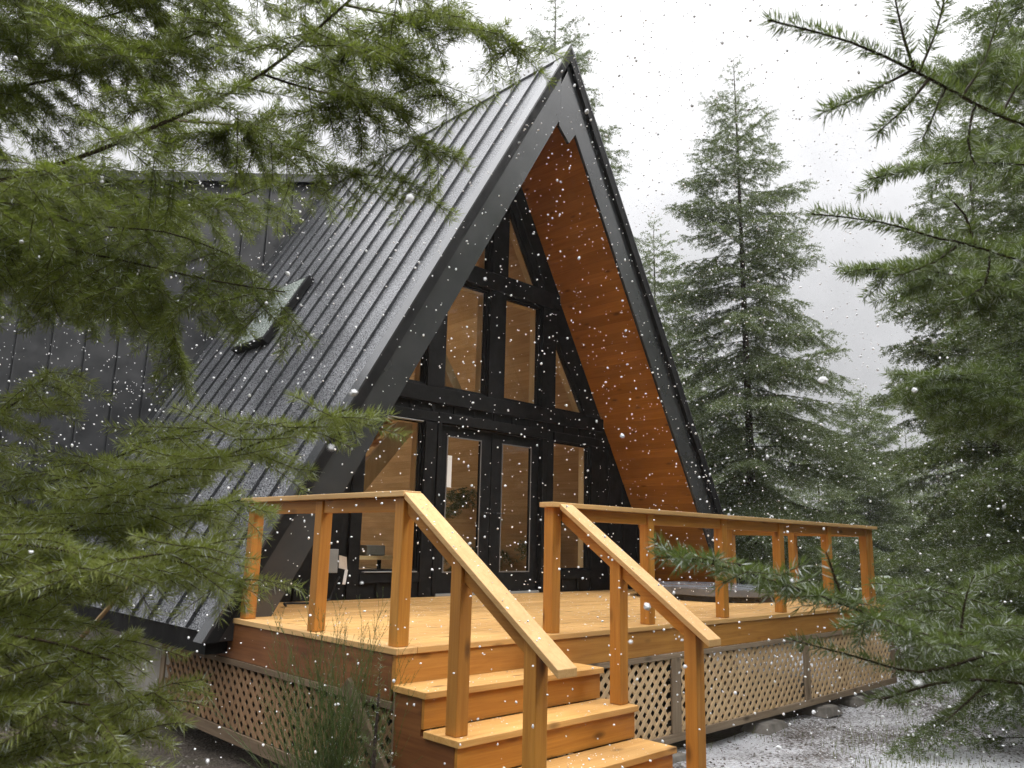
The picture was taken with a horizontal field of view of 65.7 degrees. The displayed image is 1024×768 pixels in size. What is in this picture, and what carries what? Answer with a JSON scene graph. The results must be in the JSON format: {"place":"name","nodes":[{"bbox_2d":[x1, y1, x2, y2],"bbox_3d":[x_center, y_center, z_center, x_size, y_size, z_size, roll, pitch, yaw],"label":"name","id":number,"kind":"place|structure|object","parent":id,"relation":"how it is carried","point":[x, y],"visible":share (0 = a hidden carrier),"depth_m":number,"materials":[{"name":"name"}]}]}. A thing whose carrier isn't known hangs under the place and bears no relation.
{"place":"outdoors","nodes":[
{"label":"outdoors","id":0,"kind":"place"},
{"bbox_2d":[234,741,326,767],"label":"dry grass","id":1,"kind":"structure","parent":0,"point":[280,760],"depth_m":5.02,"materials":[{"name":"plant"}]},
{"bbox_2d":[364,382,447,491],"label":"inside staircase","id":2,"kind":"structure","parent":0,"point":[374,466],"depth_m":10.48,"materials":[{"name":"brown wood"}]},
{"bbox_2d":[0,550,1023,767],"bbox_3d":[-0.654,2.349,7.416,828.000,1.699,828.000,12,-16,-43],"label":"ground","id":3,"kind":"structure","parent":0,"point":[204,744],"depth_m":6.96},
{"bbox_2d":[77,605,113,642],"bbox_3d":[-3.450,1.959,6.623,0.042,0.572,1.105,12,-16,-43],"label":"cut stick","id":4,"kind":"object","parent":3,"relation":"on","point":[103,613],"visible":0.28,"depth_m":6.57,"materials":[{"name":"brown wood"}]},
{"bbox_2d":[0,365,411,767],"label":"young fir","id":5,"kind":"object","parent":3,"relation":"on","point":[27,609],"visible":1,"depth_m":1.53,"materials":[{"name":"green plant"}]},
{"bbox_2d":[0,0,571,408],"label":"fir tree","id":6,"kind":"object","parent":3,"relation":"on","point":[43,226],"visible":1,"depth_m":1.89,"materials":[{"name":"green plant"}]},
{"bbox_2d":[199,580,420,767],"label":"broom shrub","id":7,"kind":"object","parent":3,"relation":"on","point":[340,744],"visible":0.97,"depth_m":4.48,"materials":[{"name":"green plant"}]},
{"bbox_2d":[342,678,387,767],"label":"leaning board","id":8,"kind":"object","parent":3,"relation":"on","point":[371,741],"visible":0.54,"depth_m":4.65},
{"bbox_2d":[343,626,402,767],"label":"fir sapling","id":9,"kind":"object","parent":3,"relation":"on","point":[375,741],"visible":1,"depth_m":4.07,"materials":[{"name":"green plant"}]},
{"bbox_2d":[0,44,746,723],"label":"cabin","id":10,"kind":"object","parent":3,"relation":"on","point":[398,364],"visible":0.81,"depth_m":10.43,"materials":[{"name":"metal"}]},
{"bbox_2d":[329,549,347,584],"bbox_3d":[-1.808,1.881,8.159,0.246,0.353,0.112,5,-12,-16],"label":"chair","id":11,"kind":"object","parent":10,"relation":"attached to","point":[333,563],"visible":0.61,"depth_m":8.15,"materials":[{"name":"grey plastic"}]},
{"bbox_2d":[359,555,392,568],"bbox_3d":[-1.701,2.218,9.203,0.700,0.440,0.450,12,-16,-43],"label":"side table","id":12,"kind":"object","parent":10,"relation":"on","point":[377,558],"visible":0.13,"depth_m":9.12,"materials":[{"name":"brown wood"}]},
{"bbox_2d":[360,545,384,555],"bbox_3d":[-1.648,1.945,9.268,0.260,0.118,0.200,12,-16,-43],"label":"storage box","id":13,"kind":"object","parent":12,"relation":"on","point":[374,550],"visible":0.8,"depth_m":9.18,"materials":[{"name":"grey plastic"}]},
{"bbox_2d":[359,417,421,570],"bbox_3d":[-1.410,1.227,8.931,0.780,1.710,0.170,12,-16,-43],"label":"window","id":14,"kind":"structure","parent":10,"relation":"in","point":[415,434],"depth_m":9.24,"materials":[{"name":"black paint"}]},
{"bbox_2d":[409,353,424,382],"bbox_3d":[-1.333,-0.575,9.324,0.670,1.080,0.170,12,-16,-43],"label":"window","id":15,"kind":"structure","parent":10,"relation":"in","point":[417,370],"depth_m":9.45,"materials":[{"name":"black paint"}]},
{"bbox_2d":[447,455,451,486],"bbox_3d":[-0.758,1.049,9.519,0.080,0.380,0.002,12,-16,-43],"label":"paper notice","id":16,"kind":"object","parent":10,"relation":"attached to","point":[449,467],"visible":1,"depth_m":9.52,"materials":[{"name":"white paper"}]},
{"bbox_2d":[445,355,461,388],"bbox_3d":[-0.784,-0.012,10.467,0.749,1.018,0.100,12,-16,-43],"label":"collar brace","id":17,"kind":"object","parent":10,"relation":"attached to","point":[451,380],"visible":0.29,"depth_m":10.41,"materials":[{"name":"brown wood"}]},
{"bbox_2d":[436,426,490,593],"bbox_3d":[-0.578,1.514,9.579,0.854,1.960,0.119,12,-16,-43],"label":"door","id":18,"kind":"structure","parent":10,"relation":"in","point":[443,580],"depth_m":9.75,"materials":[{"name":"black paint"}]},
{"bbox_2d":[445,285,487,394],"bbox_3d":[-0.634,-0.567,10.016,0.675,1.370,0.170,12,-16,-43],"label":"window","id":19,"kind":"structure","parent":10,"relation":"in","point":[465,288],"depth_m":10.23,"materials":[{"name":"black paint"}]},
{"bbox_2d":[476,242,488,270],"bbox_3d":[-0.584,-2.010,10.318,0.635,1.020,0.170,12,-16,-43],"label":"window","id":20,"kind":"structure","parent":10,"relation":"in","point":[482,258],"depth_m":10.44,"materials":[{"name":"black paint"}]},
{"bbox_2d":[488,433,538,590],"bbox_3d":[0.043,1.648,10.171,0.854,1.960,0.119,12,-16,-43],"label":"door","id":21,"kind":"structure","parent":10,"relation":"in","point":[516,582],"depth_m":10.13,"materials":[{"name":"black paint"}]},
{"bbox_2d":[504,298,539,404],"bbox_3d":[0.069,-0.417,10.686,0.675,1.370,0.170,12,-16,-43],"label":"window","id":22,"kind":"structure","parent":10,"relation":"in","point":[509,302],"depth_m":10.89,"materials":[{"name":"black paint"}]},
{"bbox_2d":[508,207,537,287],"bbox_3d":[0.091,-1.866,10.961,0.635,1.020,0.170,12,-16,-43],"label":"window","id":23,"kind":"structure","parent":10,"relation":"in","point":[513,237],"depth_m":10.97,"materials":[{"name":"black paint"}]},
{"bbox_2d":[555,339,584,414],"bbox_3d":[0.761,-0.125,11.321,0.670,1.080,0.170,12,-16,-43],"label":"window","id":24,"kind":"structure","parent":10,"relation":"in","point":[575,409],"depth_m":11.33,"materials":[{"name":"black paint"}]},
{"bbox_2d":[554,442,587,568],"bbox_3d":[0.739,1.688,10.980,0.770,1.710,0.170,12,-16,-43],"label":"window","id":25,"kind":"structure","parent":10,"relation":"in","point":[581,448],"depth_m":11.26,"materials":[{"name":"black paint"}]},
{"bbox_2d":[156,589,896,767],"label":"deck","id":26,"kind":"structure","parent":3,"relation":"on","point":[592,648],"depth_m":6.38,"materials":[{"name":"brown wood"}]},
{"bbox_2d":[283,577,339,606],"bbox_3d":[-1.923,2.002,7.658,0.120,0.245,1.012,-2,-12,17],"label":"power cord","id":27,"kind":"object","parent":26,"relation":"on","point":[285,604],"visible":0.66,"depth_m":7.47,"materials":[{"name":"black rubber"}]},
{"bbox_2d":[240,490,420,646],"bbox_3d":[-1.387,1.252,5.579,0.140,0.928,2.176,12,-16,-43],"label":"deck railing","id":28,"kind":"object","parent":26,"relation":"on","point":[323,511],"visible":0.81,"depth_m":5.42,"materials":[{"name":"brown wood"}]},
{"bbox_2d":[284,504,792,767],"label":"settled snow","id":29,"kind":"structure","parent":26,"relation":"on","point":[532,630],"depth_m":5.17,"materials":[{"name":"white snow"}]},
{"bbox_2d":[539,502,876,632],"bbox_3d":[1.658,1.895,8.430,5.890,0.928,2.112,12,-16,-43],"label":"deck railing","id":30,"kind":"object","parent":26,"relation":"on","point":[726,533],"visible":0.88,"depth_m":7.27,"materials":[{"name":"brown wood"}]},
{"bbox_2d":[633,581,788,602],"bbox_3d":[2.542,2.656,10.161,1.730,0.152,1.780,12,-16,-43],"label":"hot tub","id":31,"kind":"object","parent":26,"relation":"on","point":[699,593],"visible":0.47,"depth_m":9.40,"materials":[{"name":"black plastic"}]},
{"bbox_2d":[392,662,676,767],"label":"porch stairs","id":32,"kind":"structure","parent":3,"relation":"on","point":[479,747],"depth_m":4.71,"materials":[{"name":"brown wood"}]},
{"bbox_2d":[404,492,576,767],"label":"stair handrail","id":33,"kind":"object","parent":32,"relation":"attached to","point":[543,654],"visible":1,"depth_m":4.28,"materials":[{"name":"brown wood"}]},
{"bbox_2d":[560,504,720,767],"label":"stair handrail","id":34,"kind":"object","parent":32,"relation":"attached to","point":[671,609],"visible":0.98,"depth_m":5.24,"materials":[{"name":"brown wood"}]},
{"bbox_2d":[443,0,678,571],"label":"spruce tree","id":35,"kind":"object","parent":3,"relation":"on","point":[452,496],"visible":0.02,"depth_m":16.55,"materials":[{"name":"green plant"}]},
{"bbox_2d":[673,751,685,762],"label":"rock","id":36,"kind":"structure","parent":3,"relation":"on","point":[678,756],"depth_m":6.17,"materials":[{"name":"stone"}]},
{"bbox_2d":[636,214,724,514],"bbox_3d":[3.965,1.016,20.965,5.014,11.724,4.810,12,-16,-43],"label":"spruce tree","id":37,"kind":"object","parent":3,"relation":"on","point":[664,272],"visible":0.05,"depth_m":21.29,"materials":[{"name":"green plant"}]},
{"bbox_2d":[676,320,757,535],"bbox_3d":[7.049,3.221,28.961,5.690,11.572,5.999,11,-15,-39],"label":"spruce","id":38,"kind":"object","parent":3,"relation":"on","point":[717,479],"visible":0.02,"depth_m":29.14,"materials":[{"name":"green plant"}]},
{"bbox_2d":[740,718,788,734],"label":"rock","id":39,"kind":"structure","parent":3,"relation":"on","point":[772,725],"depth_m":7.37,"materials":[{"name":"stone"}]},
{"bbox_2d":[738,412,812,560],"bbox_3d":[10.942,4.981,33.186,4.634,9.425,4.886,-5,-13,29],"label":"spruce","id":40,"kind":"object","parent":3,"relation":"on","point":[785,488],"visible":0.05,"depth_m":33.01,"materials":[{"name":"green plant"}]},
{"bbox_2d":[648,54,932,653],"bbox_3d":[4.792,-0.581,15.709,5.807,13.259,5.764,12,-16,-43],"label":"spruce tree","id":41,"kind":"object","parent":3,"relation":"on","point":[762,358],"visible":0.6,"depth_m":15.36,"materials":[{"name":"green plant"}]},
{"bbox_2d":[785,416,852,582],"bbox_3d":[11.409,4.878,29.334,3.999,7.714,3.793,1,-11,3],"label":"spruce","id":42,"kind":"object","parent":3,"relation":"on","point":[808,498],"visible":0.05,"depth_m":29.21,"materials":[{"name":"green plant"}]},
{"bbox_2d":[802,703,842,718],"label":"rock","id":43,"kind":"structure","parent":3,"relation":"on","point":[825,710],"depth_m":8.20,"materials":[{"name":"stone"}]},
{"bbox_2d":[644,528,1023,733],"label":"young fir","id":44,"kind":"object","parent":3,"relation":"on","point":[992,645],"visible":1,"depth_m":1.40,"materials":[{"name":"green plant"}]},
{"bbox_2d":[818,468,866,565],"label":"spruce","id":45,"kind":"object","parent":3,"relation":"on","point":[834,509],"visible":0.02,"depth_m":39.41,"materials":[{"name":"green plant"}]},
{"bbox_2d":[680,673,1020,767],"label":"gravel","id":46,"kind":"structure","parent":3,"relation":"on","point":[934,755],"depth_m":6.85,"materials":[{"name":"grey gravel"}]},
{"bbox_2d":[836,694,866,707],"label":"rock","id":47,"kind":"structure","parent":3,"relation":"on","point":[851,700],"depth_m":8.77,"materials":[{"name":"stone"}]},
{"bbox_2d":[683,648,1023,767],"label":"snow crumbs","id":48,"kind":"object","parent":3,"relation":"on","point":[884,720],"visible":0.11,"depth_m":7.77,"materials":[{"name":"white snow"}]},
{"bbox_2d":[802,385,939,607],"bbox_3d":[10.712,3.694,23.435,4.850,7.573,4.885,12,-16,-43],"label":"spruce tree","id":49,"kind":"object","parent":3,"relation":"on","point":[892,522],"visible":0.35,"depth_m":22.76,"materials":[{"name":"green plant"}]},
{"bbox_2d":[785,561,973,635],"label":"undergrowth","id":50,"kind":"object","parent":3,"relation":"on","point":[856,589],"depth_m":18.39,"materials":[{"name":"green plant"}]},
{"bbox_2d":[757,0,1023,470],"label":"fir tree","id":51,"kind":"object","parent":3,"relation":"on","point":[987,287],"visible":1,"depth_m":1.96,"materials":[{"name":"green plant"}]},
{"bbox_2d":[887,425,953,576],"bbox_3d":[13.783,4.817,27.386,3.446,7.010,3.634,0,-11,8],"label":"spruce","id":52,"kind":"object","parent":3,"relation":"on","point":[928,487],"visible":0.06,"depth_m":27.39,"materials":[{"name":"green plant"}]},
{"bbox_2d":[849,105,1023,677],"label":"fir tree","id":53,"kind":"object","parent":3,"relation":"on","point":[978,455],"visible":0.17,"depth_m":11.69,"materials":[{"name":"green plant"}]},
{"bbox_2d":[918,438,966,584],"bbox_3d":[19.097,6.165,35.299,3.910,7.953,4.123,1,-11,1],"label":"spruce","id":54,"kind":"object","parent":3,"relation":"on","point":[934,493],"visible":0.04,"depth_m":35.23,"materials":[{"name":"green plant"}]},
{"bbox_2d":[873,0,1023,763],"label":"fir tree","id":55,"kind":"object","parent":3,"relation":"on","point":[1010,315],"visible":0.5,"depth_m":7.71,"materials":[{"name":"green plant"}]},
{"bbox_2d":[940,435,1023,592],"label":"spruce","id":56,"kind":"object","parent":3,"relation":"on","point":[968,477],"depth_m":29.55,"materials":[{"name":"green plant"}]},
{"bbox_2d":[0,0,1023,767],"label":"falling snow","id":57,"kind":"structure","parent":0,"point":[726,322],"depth_m":6.15,"materials":[{"name":"white snow"}]},
{"bbox_2d":[0,0,1023,541],"label":"sky","id":58,"kind":"structure","parent":0,"point":[665,33],"materials":[{"name":"white"}]},
{"bbox_2d":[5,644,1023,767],"bbox_3d":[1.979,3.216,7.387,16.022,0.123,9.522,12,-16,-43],"label":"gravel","id":59,"kind":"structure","parent":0,"point":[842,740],"depth_m":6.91,"materials":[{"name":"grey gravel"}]},
{"bbox_2d":[734,638,963,693],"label":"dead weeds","id":60,"kind":"object","parent":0,"point":[896,649],"visible":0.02,"depth_m":11.29,"materials":[{"name":"brown plant"}]}
]}

